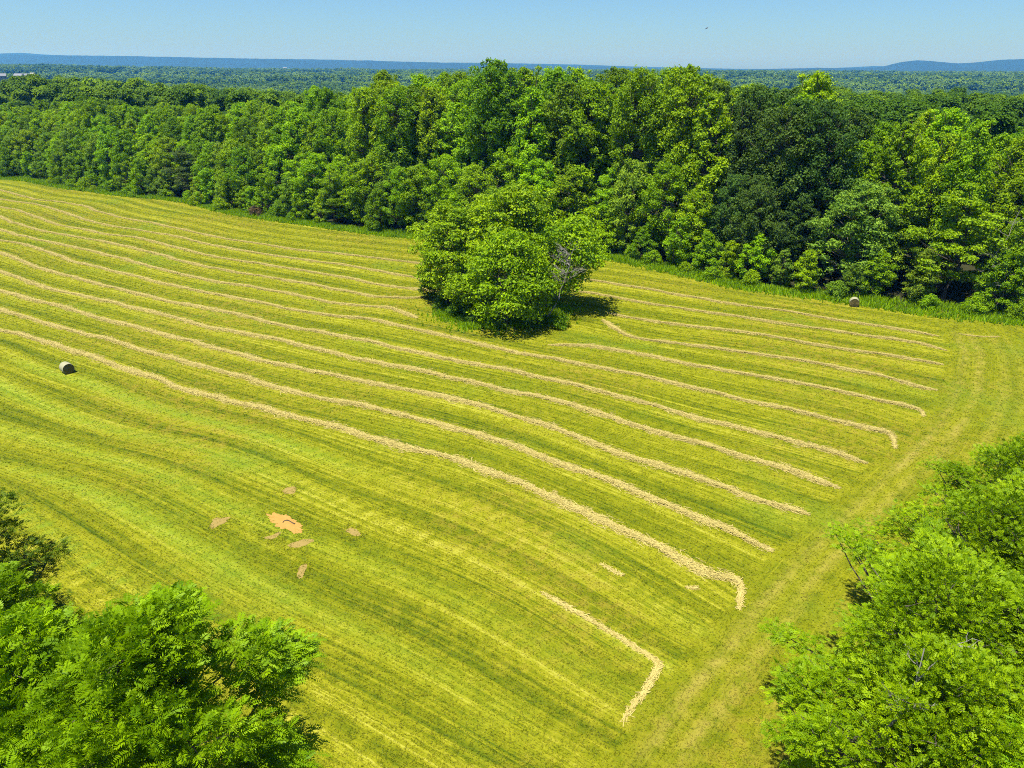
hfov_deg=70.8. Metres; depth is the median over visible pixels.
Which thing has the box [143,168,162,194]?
edge tree
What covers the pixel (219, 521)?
bare patch
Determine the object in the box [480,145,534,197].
broad tree
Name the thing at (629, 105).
tall tree
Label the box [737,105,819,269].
tall tree
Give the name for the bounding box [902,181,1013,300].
layered tree
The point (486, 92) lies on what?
tall tree
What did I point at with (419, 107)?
tall tree
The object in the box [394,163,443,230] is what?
broad tree
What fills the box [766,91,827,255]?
tall tree
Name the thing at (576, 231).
leaning tree
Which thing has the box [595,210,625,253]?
edge tree
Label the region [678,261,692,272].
shrub
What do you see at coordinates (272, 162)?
broad tree
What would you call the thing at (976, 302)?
shrub
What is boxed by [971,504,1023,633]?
airy tree
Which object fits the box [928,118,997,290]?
tall tree
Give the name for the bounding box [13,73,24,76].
house
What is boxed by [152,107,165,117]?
tall tree
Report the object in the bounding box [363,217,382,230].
shrub
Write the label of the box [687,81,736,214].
tall tree
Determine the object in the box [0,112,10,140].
tall tree
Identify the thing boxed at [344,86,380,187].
tall tree
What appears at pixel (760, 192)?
broad tree
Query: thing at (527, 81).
tall tree
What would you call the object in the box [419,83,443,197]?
tall tree
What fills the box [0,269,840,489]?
hay windrow
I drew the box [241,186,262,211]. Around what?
edge tree
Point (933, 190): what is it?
tall tree
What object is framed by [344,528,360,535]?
bare patch
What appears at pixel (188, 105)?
tall tree
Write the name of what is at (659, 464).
hay windrow
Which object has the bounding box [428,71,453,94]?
tall tree
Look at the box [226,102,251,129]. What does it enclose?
tall tree
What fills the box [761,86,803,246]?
tall tree
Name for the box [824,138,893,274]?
tall tree
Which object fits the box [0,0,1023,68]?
sky
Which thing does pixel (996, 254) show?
dead tree
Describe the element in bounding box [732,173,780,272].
dark tree
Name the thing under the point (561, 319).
shrub
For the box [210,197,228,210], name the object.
shrub
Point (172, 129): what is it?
tall tree
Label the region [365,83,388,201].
tall tree
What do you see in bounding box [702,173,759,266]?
broad tree
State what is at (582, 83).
tall tree
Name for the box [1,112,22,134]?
tall tree
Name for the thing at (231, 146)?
broad tree
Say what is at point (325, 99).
tall tree
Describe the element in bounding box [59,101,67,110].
tall tree
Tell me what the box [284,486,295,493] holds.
bare patch
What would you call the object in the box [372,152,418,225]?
broad tree
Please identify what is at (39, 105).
tall tree
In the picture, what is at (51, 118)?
tall tree
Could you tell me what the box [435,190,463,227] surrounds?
edge tree
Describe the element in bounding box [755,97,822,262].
tall tree
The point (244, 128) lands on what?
tall tree
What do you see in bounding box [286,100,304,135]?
tall tree
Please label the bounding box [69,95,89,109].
tall tree
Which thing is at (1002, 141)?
tall tree
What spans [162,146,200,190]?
layered tree
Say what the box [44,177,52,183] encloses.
shrub
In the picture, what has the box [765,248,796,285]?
edge tree
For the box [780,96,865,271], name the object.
tall tree
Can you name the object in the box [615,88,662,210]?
tall tree
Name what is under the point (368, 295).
hay windrow
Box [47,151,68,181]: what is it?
edge tree
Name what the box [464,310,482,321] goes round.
shrub
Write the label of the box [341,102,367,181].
tall tree
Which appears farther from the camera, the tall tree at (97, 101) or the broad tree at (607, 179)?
the tall tree at (97, 101)
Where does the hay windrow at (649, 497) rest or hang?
on the ground at (958, 293)
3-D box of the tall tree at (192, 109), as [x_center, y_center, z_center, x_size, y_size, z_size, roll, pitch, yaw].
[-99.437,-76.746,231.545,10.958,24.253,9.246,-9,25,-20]
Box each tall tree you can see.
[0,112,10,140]
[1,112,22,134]
[3,101,19,120]
[10,107,22,116]
[12,115,28,130]
[21,106,33,115]
[22,115,40,157]
[25,109,51,151]
[30,99,47,111]
[39,109,55,122]
[39,112,60,144]
[47,101,59,111]
[55,114,76,177]
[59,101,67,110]
[60,101,73,113]
[63,110,82,148]
[68,100,85,126]
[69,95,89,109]
[73,99,104,146]
[88,96,107,117]
[88,114,118,183]
[106,110,124,146]
[107,105,125,122]
[108,98,126,112]
[115,103,130,128]
[120,119,142,153]
[124,105,145,134]
[135,114,159,149]
[139,105,154,114]
[141,111,162,135]
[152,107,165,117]
[154,102,170,113]
[155,111,177,151]
[160,105,192,139]
[162,117,184,190]
[177,115,190,141]
[180,114,205,155]
[183,103,196,113]
[187,105,200,117]
[191,111,227,166]
[196,107,210,147]
[200,104,227,137]
[214,113,230,141]
[224,116,246,142]
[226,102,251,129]
[227,107,234,118]
[230,118,258,148]
[239,99,269,142]
[243,127,267,202]
[255,108,283,174]
[256,104,273,139]
[263,110,305,206]
[273,106,321,182]
[279,101,303,112]
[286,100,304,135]
[291,113,315,188]
[296,121,332,197]
[300,85,319,114]
[310,105,354,208]
[311,86,344,192]
[323,109,350,165]
[333,98,349,110]
[337,94,354,109]
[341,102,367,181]
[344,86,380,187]
[346,85,371,111]
[365,80,417,218]
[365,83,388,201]
[369,69,398,89]
[372,86,433,181]
[375,81,406,152]
[397,84,429,209]
[406,88,452,167]
[410,73,443,205]
[413,86,454,191]
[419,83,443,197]
[424,102,489,199]
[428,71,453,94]
[439,78,483,165]
[442,69,477,146]
[460,57,519,190]
[475,77,516,160]
[478,70,536,187]
[493,64,549,151]
[505,85,561,199]
[521,80,604,214]
[531,74,543,84]
[533,69,581,194]
[542,65,570,210]
[546,80,613,209]
[561,81,626,206]
[566,65,593,82]
[593,66,629,120]
[595,81,614,145]
[604,64,666,242]
[604,88,634,193]
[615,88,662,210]
[636,64,694,232]
[642,64,722,248]
[669,91,738,255]
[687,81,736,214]
[689,75,738,142]
[716,81,780,241]
[717,100,767,227]
[731,82,766,111]
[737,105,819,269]
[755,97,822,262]
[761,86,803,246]
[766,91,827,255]
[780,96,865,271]
[785,70,844,247]
[800,109,847,209]
[818,113,860,258]
[822,105,879,267]
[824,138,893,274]
[852,120,928,283]
[853,119,907,258]
[883,135,939,275]
[894,108,944,262]
[896,106,972,274]
[902,215,921,268]
[907,132,966,269]
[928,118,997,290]
[961,132,1015,264]
[982,135,1023,279]
[989,126,1023,213]
[989,160,1023,295]
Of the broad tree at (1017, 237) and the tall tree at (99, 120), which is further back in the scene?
the tall tree at (99, 120)
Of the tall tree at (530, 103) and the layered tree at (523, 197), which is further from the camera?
the tall tree at (530, 103)
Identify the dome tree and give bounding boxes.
[382,166,419,230]
[805,177,899,285]
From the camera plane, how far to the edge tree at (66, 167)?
225.24 m
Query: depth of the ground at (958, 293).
68.63 m
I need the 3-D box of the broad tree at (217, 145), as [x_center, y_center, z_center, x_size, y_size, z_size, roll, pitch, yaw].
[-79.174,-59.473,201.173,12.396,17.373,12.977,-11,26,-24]
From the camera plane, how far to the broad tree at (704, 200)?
135.53 m
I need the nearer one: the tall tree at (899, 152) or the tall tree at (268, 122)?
the tall tree at (899, 152)
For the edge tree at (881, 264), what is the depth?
118.52 m
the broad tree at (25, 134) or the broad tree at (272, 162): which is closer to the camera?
the broad tree at (272, 162)
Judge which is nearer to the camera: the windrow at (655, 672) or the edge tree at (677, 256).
the windrow at (655, 672)
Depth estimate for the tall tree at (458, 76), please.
173.15 m
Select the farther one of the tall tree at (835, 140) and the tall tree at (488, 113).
the tall tree at (488, 113)
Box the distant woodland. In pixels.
[0,63,1023,202]
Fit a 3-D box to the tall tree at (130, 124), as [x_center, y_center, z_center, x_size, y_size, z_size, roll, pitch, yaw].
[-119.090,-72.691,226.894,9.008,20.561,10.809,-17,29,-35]
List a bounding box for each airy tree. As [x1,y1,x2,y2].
[757,516,1023,767]
[759,627,1023,767]
[843,467,1023,647]
[894,556,1023,759]
[916,433,1023,547]
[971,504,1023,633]
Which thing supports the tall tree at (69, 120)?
on the ground at (958, 293)
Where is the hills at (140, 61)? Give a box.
[0,54,669,69]
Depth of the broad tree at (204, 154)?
200.97 m
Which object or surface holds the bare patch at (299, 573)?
on the ground at (958, 293)
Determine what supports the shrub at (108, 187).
on the ground at (958, 293)
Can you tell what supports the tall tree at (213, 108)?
on the ground at (958, 293)
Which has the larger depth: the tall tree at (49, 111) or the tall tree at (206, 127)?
the tall tree at (49, 111)
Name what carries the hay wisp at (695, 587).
on the ground at (958, 293)
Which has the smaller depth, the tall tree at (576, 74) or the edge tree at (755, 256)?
the edge tree at (755, 256)
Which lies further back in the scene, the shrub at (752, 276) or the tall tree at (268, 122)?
the tall tree at (268, 122)
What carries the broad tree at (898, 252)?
on the ground at (958, 293)
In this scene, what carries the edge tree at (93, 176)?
on the ground at (958, 293)
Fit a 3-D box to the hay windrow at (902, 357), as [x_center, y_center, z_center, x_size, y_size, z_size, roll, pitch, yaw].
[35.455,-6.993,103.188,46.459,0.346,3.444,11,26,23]
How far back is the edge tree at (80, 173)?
224.15 m
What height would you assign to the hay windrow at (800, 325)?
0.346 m
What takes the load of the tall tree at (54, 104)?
on the ground at (958, 293)
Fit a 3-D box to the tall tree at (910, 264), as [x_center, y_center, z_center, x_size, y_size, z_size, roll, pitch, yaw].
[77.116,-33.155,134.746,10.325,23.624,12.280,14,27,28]
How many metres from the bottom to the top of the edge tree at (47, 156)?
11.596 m
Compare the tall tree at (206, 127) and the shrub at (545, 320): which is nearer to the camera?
the shrub at (545, 320)
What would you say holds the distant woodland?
on the ground at (958, 293)
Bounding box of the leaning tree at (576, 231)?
[518,211,614,306]
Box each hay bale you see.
[59,361,74,373]
[849,297,858,306]
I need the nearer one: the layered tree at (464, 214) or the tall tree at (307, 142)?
the layered tree at (464, 214)
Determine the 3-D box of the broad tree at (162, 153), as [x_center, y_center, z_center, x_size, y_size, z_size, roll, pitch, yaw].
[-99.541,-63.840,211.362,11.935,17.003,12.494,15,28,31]
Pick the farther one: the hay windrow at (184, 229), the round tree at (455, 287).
the hay windrow at (184, 229)
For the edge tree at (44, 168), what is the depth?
235.30 m
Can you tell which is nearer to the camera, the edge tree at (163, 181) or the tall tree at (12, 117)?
the edge tree at (163, 181)
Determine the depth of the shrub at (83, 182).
220.56 m
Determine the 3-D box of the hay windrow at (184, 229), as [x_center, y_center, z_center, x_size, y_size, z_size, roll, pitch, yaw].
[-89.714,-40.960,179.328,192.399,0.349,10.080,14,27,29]
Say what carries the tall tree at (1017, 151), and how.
on the ground at (958, 293)
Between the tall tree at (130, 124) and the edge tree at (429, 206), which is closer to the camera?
the edge tree at (429, 206)
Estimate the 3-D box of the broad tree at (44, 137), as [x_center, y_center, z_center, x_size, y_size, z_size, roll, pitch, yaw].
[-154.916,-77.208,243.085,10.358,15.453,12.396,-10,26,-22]
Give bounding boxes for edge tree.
[0,146,16,176]
[9,150,30,175]
[20,150,40,177]
[30,151,45,178]
[34,152,55,178]
[43,147,59,177]
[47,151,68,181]
[60,155,78,185]
[70,165,87,182]
[83,152,104,186]
[97,167,115,187]
[109,163,127,190]
[114,161,142,191]
[128,155,154,192]
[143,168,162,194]
[151,169,179,195]
[188,177,208,198]
[192,168,216,202]
[213,175,237,208]
[214,172,237,203]
[233,177,260,209]
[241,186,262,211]
[251,173,282,212]
[273,176,299,216]
[290,181,314,218]
[310,195,330,222]
[353,185,382,222]
[363,186,394,229]
[419,195,438,230]
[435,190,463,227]
[558,209,574,229]
[582,206,605,248]
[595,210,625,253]
[615,216,640,254]
[627,222,663,260]
[662,216,693,265]
[691,232,723,271]
[718,240,743,276]
[732,232,776,279]
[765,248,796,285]
[794,249,822,288]
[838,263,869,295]
[854,248,899,296]
[900,248,942,301]
[968,246,1023,309]
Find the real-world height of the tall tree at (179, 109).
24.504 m
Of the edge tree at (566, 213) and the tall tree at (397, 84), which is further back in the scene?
the tall tree at (397, 84)
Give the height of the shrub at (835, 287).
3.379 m
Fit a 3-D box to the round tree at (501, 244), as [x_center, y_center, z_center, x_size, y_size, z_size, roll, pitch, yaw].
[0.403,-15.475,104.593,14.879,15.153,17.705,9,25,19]
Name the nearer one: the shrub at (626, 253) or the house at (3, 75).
the shrub at (626, 253)
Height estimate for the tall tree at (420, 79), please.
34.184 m
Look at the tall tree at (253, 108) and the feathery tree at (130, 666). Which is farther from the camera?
the tall tree at (253, 108)
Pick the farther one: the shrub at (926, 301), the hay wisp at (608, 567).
the shrub at (926, 301)
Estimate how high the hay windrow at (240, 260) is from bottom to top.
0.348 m
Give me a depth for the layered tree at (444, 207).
110.72 m
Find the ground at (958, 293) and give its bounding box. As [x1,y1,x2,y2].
[0,171,1023,767]
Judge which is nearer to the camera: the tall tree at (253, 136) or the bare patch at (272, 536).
the bare patch at (272, 536)
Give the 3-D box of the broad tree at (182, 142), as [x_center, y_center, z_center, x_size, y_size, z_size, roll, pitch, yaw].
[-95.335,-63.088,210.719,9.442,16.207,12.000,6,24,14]
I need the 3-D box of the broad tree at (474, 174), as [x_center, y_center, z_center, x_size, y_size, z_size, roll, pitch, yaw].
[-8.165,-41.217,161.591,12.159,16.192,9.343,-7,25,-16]
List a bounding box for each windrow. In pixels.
[0,189,429,265]
[0,199,419,278]
[0,206,430,290]
[0,215,433,298]
[0,228,417,317]
[0,239,897,448]
[0,251,868,463]
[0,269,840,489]
[0,289,810,515]
[0,307,773,551]
[0,328,746,610]
[539,591,663,726]
[548,343,925,416]
[574,290,946,350]
[584,278,939,336]
[601,319,937,390]
[606,312,942,364]
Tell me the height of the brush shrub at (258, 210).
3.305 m
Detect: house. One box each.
[0,73,6,80]
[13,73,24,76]
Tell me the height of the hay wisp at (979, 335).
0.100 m
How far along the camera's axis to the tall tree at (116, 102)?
247.10 m
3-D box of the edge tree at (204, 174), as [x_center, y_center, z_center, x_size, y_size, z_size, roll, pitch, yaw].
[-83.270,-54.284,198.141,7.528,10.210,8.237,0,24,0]
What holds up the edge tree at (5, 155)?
on the ground at (958, 293)
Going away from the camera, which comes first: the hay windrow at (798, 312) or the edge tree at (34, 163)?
the hay windrow at (798, 312)
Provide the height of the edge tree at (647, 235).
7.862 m
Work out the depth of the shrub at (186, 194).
203.08 m
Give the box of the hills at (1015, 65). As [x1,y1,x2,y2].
[724,59,1023,71]
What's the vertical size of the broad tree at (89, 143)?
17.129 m
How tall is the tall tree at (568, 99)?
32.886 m
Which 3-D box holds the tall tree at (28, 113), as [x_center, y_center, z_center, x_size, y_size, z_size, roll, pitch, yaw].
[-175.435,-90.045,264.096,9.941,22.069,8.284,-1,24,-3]
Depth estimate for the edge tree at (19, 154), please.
242.62 m
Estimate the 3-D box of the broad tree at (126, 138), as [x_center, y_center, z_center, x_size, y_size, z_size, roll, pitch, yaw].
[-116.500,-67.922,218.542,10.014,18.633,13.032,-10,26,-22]
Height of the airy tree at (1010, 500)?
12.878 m
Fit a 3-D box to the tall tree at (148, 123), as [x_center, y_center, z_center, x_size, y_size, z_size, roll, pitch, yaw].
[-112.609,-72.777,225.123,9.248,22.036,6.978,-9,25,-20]
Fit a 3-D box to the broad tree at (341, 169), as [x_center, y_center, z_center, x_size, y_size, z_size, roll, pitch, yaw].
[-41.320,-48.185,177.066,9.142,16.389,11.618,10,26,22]
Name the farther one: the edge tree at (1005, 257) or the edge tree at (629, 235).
the edge tree at (629, 235)
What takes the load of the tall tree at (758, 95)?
on the ground at (958, 293)
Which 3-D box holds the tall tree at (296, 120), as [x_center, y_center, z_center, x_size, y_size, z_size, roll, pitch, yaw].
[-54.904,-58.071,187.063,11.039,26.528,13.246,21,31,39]
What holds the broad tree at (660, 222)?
on the ground at (958, 293)
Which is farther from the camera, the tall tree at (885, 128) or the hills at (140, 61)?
the hills at (140, 61)
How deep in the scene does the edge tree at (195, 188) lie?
202.45 m
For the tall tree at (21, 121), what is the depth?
251.69 m
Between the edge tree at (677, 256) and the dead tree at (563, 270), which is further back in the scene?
the edge tree at (677, 256)
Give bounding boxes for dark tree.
[0,487,77,609]
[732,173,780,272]
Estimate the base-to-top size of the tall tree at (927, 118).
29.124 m
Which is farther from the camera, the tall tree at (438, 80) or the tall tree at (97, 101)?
the tall tree at (97, 101)
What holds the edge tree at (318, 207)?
on the ground at (958, 293)
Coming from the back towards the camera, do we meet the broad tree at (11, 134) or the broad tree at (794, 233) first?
the broad tree at (11, 134)
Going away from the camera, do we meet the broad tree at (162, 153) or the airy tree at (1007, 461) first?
the airy tree at (1007, 461)
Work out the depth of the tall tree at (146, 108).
238.62 m
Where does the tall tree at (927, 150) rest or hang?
on the ground at (958, 293)
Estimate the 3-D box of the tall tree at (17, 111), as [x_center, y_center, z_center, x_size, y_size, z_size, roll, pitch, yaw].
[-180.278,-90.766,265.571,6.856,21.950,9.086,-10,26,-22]
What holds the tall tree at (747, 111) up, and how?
on the ground at (958, 293)
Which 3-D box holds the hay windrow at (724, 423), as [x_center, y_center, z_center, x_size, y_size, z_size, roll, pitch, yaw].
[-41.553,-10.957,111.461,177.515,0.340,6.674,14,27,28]
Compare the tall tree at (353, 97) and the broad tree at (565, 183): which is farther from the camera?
the tall tree at (353, 97)
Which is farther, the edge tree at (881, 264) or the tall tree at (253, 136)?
the tall tree at (253, 136)
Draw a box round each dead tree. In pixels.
[547,239,586,317]
[873,633,978,759]
[979,212,1023,298]
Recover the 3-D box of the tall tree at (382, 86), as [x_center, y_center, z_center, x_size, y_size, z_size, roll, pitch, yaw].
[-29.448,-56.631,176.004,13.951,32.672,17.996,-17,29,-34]
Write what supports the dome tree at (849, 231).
on the ground at (958, 293)
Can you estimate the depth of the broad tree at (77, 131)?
226.80 m
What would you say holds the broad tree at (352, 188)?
on the ground at (958, 293)
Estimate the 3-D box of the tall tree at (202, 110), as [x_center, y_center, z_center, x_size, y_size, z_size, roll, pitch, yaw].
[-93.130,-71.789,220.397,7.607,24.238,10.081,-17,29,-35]
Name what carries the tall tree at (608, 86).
on the ground at (958, 293)
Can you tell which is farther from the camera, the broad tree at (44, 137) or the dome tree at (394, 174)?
the broad tree at (44, 137)
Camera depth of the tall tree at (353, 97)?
188.10 m
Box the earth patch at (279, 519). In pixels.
[266,512,302,533]
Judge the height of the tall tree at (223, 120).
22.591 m
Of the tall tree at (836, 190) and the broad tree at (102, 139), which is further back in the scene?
the broad tree at (102, 139)
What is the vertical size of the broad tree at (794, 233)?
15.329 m
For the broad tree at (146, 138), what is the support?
on the ground at (958, 293)
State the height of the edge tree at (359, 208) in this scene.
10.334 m
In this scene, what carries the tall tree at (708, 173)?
on the ground at (958, 293)
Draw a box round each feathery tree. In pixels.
[0,561,95,686]
[0,580,210,767]
[0,583,331,767]
[955,683,1023,767]
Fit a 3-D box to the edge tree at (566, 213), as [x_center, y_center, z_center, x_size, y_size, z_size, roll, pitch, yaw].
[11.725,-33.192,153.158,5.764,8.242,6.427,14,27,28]
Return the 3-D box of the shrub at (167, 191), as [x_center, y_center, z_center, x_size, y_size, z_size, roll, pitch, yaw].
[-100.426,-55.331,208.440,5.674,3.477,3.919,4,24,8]
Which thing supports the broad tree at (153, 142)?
on the ground at (958, 293)
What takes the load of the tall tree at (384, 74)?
on the ground at (958, 293)
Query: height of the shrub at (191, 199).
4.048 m
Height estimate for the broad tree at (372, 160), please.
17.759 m
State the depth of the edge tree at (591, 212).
146.91 m
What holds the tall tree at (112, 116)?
on the ground at (958, 293)
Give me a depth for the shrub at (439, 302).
113.00 m
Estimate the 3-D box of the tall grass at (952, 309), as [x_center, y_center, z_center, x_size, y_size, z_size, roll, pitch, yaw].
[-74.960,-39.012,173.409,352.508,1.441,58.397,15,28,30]
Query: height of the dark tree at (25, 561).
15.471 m
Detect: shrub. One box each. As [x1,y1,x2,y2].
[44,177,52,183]
[50,176,64,184]
[65,178,76,186]
[73,177,93,189]
[96,181,118,191]
[121,182,136,193]
[134,189,145,194]
[156,187,173,197]
[181,190,192,199]
[186,191,202,204]
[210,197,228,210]
[248,205,262,215]
[266,206,285,215]
[285,212,295,219]
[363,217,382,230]
[418,279,443,297]
[432,296,446,308]
[446,301,467,316]
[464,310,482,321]
[492,319,507,327]
[529,313,548,327]
[553,314,570,329]
[624,246,638,258]
[642,249,662,264]
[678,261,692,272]
[702,265,723,279]
[740,269,762,286]
[823,280,848,300]
[917,293,942,309]
[957,295,996,315]
[1003,300,1023,320]
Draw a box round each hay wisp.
[599,563,623,576]
[685,585,699,589]
[959,333,999,337]
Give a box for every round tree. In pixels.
[443,245,511,317]
[457,226,564,326]
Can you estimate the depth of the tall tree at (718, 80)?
148.63 m
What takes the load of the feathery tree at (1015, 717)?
on the ground at (958, 293)
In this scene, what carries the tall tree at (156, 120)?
on the ground at (958, 293)
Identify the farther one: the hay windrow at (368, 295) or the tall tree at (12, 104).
the tall tree at (12, 104)
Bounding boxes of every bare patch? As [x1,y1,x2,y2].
[210,517,230,528]
[265,532,280,538]
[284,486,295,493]
[288,539,313,547]
[297,564,306,578]
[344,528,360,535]
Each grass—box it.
[0,175,1023,334]
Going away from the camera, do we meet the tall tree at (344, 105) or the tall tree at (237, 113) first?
the tall tree at (344, 105)
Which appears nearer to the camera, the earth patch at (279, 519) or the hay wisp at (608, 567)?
the hay wisp at (608, 567)
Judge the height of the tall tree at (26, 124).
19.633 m
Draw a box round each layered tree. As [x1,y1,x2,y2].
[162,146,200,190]
[315,169,352,223]
[405,199,469,303]
[420,206,493,302]
[444,191,540,251]
[460,180,562,296]
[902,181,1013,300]
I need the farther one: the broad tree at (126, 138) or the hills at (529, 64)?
the hills at (529, 64)
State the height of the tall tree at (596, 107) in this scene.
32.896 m
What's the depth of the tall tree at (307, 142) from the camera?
181.34 m
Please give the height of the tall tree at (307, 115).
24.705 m
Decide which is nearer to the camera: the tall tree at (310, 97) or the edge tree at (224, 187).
the edge tree at (224, 187)
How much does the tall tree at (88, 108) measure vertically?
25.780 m
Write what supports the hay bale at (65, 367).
on the ground at (958, 293)
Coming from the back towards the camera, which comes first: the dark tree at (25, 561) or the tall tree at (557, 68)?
the tall tree at (557, 68)
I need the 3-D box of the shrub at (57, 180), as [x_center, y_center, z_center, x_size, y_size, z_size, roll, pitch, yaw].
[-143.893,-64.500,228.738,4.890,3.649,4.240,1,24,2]
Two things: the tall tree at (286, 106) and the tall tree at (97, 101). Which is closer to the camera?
the tall tree at (286, 106)
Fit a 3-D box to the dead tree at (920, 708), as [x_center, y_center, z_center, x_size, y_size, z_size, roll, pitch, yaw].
[17.735,16.977,32.861,3.690,13.292,2.603,-17,29,-34]
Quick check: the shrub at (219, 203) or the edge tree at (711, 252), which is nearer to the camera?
the edge tree at (711, 252)
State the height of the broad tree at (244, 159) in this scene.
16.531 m
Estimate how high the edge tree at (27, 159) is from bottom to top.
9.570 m
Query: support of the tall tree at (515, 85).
on the ground at (958, 293)
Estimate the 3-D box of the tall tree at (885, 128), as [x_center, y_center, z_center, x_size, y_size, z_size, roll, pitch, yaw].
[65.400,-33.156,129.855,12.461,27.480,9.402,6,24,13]
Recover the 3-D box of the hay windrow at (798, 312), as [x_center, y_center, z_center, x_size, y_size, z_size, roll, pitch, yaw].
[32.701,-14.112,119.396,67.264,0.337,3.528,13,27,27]
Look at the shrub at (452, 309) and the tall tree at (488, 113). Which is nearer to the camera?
the shrub at (452, 309)
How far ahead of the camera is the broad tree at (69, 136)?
229.71 m
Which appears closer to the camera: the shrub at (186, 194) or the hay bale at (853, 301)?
the hay bale at (853, 301)
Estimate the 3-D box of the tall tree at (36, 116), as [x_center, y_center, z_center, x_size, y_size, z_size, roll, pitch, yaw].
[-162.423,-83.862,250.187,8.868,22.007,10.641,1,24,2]
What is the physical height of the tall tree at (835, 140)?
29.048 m
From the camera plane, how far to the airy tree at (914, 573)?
35.61 m
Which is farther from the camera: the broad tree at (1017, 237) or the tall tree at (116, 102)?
the tall tree at (116, 102)
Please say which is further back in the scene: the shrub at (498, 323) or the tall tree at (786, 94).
the tall tree at (786, 94)
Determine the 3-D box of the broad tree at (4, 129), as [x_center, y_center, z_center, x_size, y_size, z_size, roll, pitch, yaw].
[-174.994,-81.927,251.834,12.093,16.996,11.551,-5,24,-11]
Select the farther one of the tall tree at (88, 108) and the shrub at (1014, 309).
the tall tree at (88, 108)
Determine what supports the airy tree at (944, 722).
on the ground at (958, 293)
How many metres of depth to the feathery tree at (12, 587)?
32.41 m
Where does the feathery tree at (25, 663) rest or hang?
on the ground at (958, 293)
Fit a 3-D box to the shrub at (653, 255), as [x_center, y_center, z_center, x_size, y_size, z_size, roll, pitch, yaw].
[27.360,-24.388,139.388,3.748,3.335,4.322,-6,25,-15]
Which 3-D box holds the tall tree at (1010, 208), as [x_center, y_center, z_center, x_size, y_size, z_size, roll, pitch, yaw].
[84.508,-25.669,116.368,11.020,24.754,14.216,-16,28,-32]
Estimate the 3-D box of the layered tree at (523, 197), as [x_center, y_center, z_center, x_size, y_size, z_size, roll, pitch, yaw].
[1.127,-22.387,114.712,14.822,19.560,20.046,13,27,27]
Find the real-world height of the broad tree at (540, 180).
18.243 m
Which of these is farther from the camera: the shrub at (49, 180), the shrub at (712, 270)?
the shrub at (49, 180)
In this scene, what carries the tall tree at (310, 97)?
on the ground at (958, 293)
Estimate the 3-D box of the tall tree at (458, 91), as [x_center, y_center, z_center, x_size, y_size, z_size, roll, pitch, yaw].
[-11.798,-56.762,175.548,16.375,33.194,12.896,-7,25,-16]
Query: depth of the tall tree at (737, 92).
155.82 m
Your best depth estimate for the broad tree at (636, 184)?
142.67 m
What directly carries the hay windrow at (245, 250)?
on the ground at (958, 293)
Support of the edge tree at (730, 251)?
on the ground at (958, 293)
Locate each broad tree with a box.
[0,125,17,173]
[0,127,33,168]
[7,129,42,168]
[33,132,55,170]
[46,128,62,160]
[47,131,83,172]
[56,124,83,167]
[65,126,108,170]
[72,132,106,171]
[80,131,115,178]
[91,124,129,185]
[107,128,141,185]
[126,133,162,184]
[136,138,170,175]
[149,136,183,194]
[169,139,197,188]
[182,135,212,195]
[190,140,220,193]
[206,139,240,182]
[213,137,253,201]
[223,146,261,200]
[241,146,279,205]
[262,143,292,203]
[282,155,314,202]
[287,151,336,216]
[320,153,354,220]
[340,160,381,223]
[354,150,394,220]
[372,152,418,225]
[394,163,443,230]
[417,153,470,219]
[448,162,497,207]
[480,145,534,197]
[517,157,563,225]
[541,165,596,219]
[586,167,633,231]
[606,157,657,248]
[634,161,691,257]
[672,179,719,259]
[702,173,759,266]
[720,183,788,273]
[771,195,826,272]
[851,194,928,286]
[988,209,1023,304]
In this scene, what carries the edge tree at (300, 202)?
on the ground at (958, 293)
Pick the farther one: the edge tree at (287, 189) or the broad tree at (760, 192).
the edge tree at (287, 189)
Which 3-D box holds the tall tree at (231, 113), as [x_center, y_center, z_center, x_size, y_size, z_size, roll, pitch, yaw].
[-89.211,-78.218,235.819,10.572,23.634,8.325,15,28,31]
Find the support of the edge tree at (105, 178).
on the ground at (958, 293)
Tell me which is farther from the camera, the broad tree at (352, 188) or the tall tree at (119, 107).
the tall tree at (119, 107)
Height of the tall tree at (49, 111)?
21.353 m
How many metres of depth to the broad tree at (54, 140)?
232.28 m
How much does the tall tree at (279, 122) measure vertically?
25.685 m
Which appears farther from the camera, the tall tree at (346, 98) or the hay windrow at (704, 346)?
the tall tree at (346, 98)
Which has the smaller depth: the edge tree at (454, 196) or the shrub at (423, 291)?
the shrub at (423, 291)
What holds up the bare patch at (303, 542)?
on the ground at (958, 293)
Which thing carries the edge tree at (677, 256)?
on the ground at (958, 293)
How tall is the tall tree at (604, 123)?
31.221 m
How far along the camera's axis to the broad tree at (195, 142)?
205.68 m
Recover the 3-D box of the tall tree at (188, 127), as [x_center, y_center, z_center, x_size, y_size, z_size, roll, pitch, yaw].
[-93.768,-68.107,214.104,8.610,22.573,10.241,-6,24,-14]
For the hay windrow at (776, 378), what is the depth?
90.25 m
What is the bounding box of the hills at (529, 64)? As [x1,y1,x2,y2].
[0,53,881,69]
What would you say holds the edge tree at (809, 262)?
on the ground at (958, 293)
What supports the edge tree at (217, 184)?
on the ground at (958, 293)
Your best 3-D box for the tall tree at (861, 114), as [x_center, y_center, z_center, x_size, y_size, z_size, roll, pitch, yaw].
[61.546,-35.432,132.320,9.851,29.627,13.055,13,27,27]
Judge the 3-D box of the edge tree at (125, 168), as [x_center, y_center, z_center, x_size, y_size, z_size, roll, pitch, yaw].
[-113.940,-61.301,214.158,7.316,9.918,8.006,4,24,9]
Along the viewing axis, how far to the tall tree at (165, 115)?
217.61 m
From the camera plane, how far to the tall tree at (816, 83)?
133.44 m
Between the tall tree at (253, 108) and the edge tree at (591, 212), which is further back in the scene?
the tall tree at (253, 108)
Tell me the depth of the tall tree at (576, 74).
171.75 m

